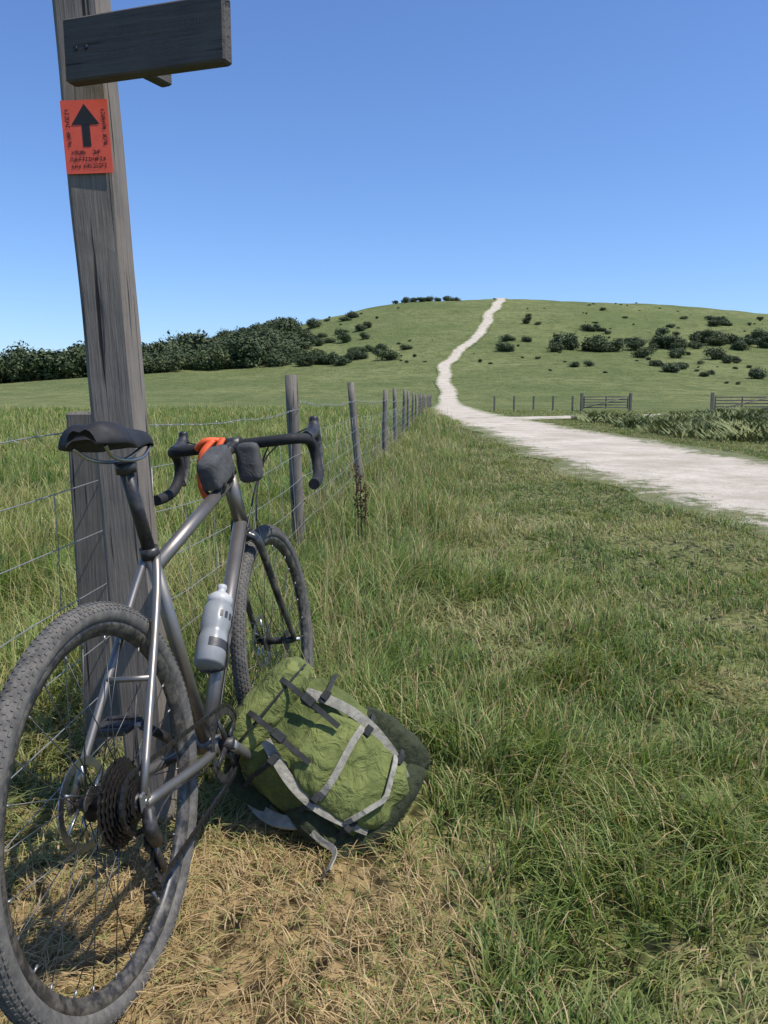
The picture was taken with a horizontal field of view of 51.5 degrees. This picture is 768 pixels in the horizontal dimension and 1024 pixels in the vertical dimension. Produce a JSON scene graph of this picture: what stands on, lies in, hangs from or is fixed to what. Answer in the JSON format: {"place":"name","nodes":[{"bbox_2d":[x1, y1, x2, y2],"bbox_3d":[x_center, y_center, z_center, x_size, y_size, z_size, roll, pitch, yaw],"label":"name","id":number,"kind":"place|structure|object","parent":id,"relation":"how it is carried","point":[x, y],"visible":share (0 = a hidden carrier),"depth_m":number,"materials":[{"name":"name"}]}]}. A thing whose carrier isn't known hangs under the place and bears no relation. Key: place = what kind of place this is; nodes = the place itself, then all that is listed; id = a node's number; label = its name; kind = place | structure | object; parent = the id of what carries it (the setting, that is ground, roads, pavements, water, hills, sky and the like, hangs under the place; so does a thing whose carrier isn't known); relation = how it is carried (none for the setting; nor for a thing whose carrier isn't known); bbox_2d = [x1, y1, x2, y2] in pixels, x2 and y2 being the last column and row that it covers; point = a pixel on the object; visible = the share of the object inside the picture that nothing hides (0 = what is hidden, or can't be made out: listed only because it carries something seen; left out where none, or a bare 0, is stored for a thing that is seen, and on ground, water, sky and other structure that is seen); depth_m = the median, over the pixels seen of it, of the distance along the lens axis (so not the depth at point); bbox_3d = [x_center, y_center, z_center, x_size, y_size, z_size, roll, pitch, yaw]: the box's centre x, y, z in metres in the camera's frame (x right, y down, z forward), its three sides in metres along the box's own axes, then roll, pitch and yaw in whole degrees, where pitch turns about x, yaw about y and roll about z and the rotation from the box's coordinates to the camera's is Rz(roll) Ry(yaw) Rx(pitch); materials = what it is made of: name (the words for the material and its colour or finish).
{"place":"outdoors","nodes":[
{"label":"outdoors","id":0,"kind":"place"},
{"bbox_2d":[0,299,767,1023],"bbox_3d":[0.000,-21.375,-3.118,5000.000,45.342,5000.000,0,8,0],"label":"ground","id":1,"kind":"structure","parent":0,"point":[432,333],"depth_m":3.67,"materials":[{"name":"green plant"}]},
{"bbox_2d":[52,0,231,825],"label":"wooden signpost","id":2,"kind":"object","parent":1,"relation":"on","point":[103,49],"visible":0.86,"depth_m":1.75,"materials":[{"name":"grey wood"}]},
{"bbox_2d":[0,416,324,1023],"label":"bicycle","id":3,"kind":"object","parent":1,"relation":"on","point":[118,803],"visible":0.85,"depth_m":1.55,"materials":[{"name":"metal"}]},
{"bbox_2d":[0,375,431,849],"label":"wire fence","id":4,"kind":"object","parent":1,"relation":"on","point":[91,580],"visible":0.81,"depth_m":2.24,"materials":[{"name":"grey wood"}]},
{"bbox_2d":[224,656,430,872],"bbox_3d":[-0.160,0.599,1.951,0.393,0.523,0.346,-48,-5,-24],"label":"hiking backpack","id":5,"kind":"object","parent":1,"relation":"on","point":[334,765],"visible":0.94,"depth_m":1.89,"materials":[{"name":"green fabric"}]},
{"bbox_2d":[352,463,370,552],"bbox_3d":[-0.142,0.004,5.049,0.118,0.635,0.075,0,8,0],"label":"dead dock plant","id":6,"kind":"object","parent":1,"relation":"on","point":[360,490],"visible":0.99,"depth_m":5.04,"materials":[{"name":"brown plant"}]},
{"bbox_2d":[493,396,573,410],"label":"rail fence","id":7,"kind":"object","parent":1,"relation":"on","point":[534,403],"visible":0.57,"depth_m":54.25,"materials":[{"name":"grey wood"}]},
{"bbox_2d":[580,393,631,410],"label":"field gate","id":8,"kind":"structure","parent":1,"relation":"on","point":[583,399],"depth_m":54.45,"materials":[{"name":"grey wood"}]},
{"bbox_2d":[570,405,767,443],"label":"roadside weeds","id":9,"kind":"object","parent":1,"relation":"on","point":[745,424],"visible":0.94,"depth_m":25.65,"materials":[{"name":"green plant"}]},
{"bbox_2d":[710,392,767,410],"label":"field gate","id":10,"kind":"structure","parent":1,"relation":"on","point":[713,403],"depth_m":45.63,"materials":[{"name":"grey wood"}]},
{"bbox_2d":[0,0,767,356],"label":"sky","id":11,"kind":"structure","parent":0,"point":[353,155],"materials":[{"name":"blue"}]},
{"bbox_2d":[469,414,659,419],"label":"chalk side track","id":12,"kind":"structure","parent":0,"point":[544,417],"depth_m":36.90,"materials":[{"name":"beige gravel"}]},
{"bbox_2d":[430,298,767,539],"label":"chalk track","id":13,"kind":"structure","parent":0,"point":[737,480],"depth_m":12.80,"materials":[{"name":"beige gravel"}]}
]}

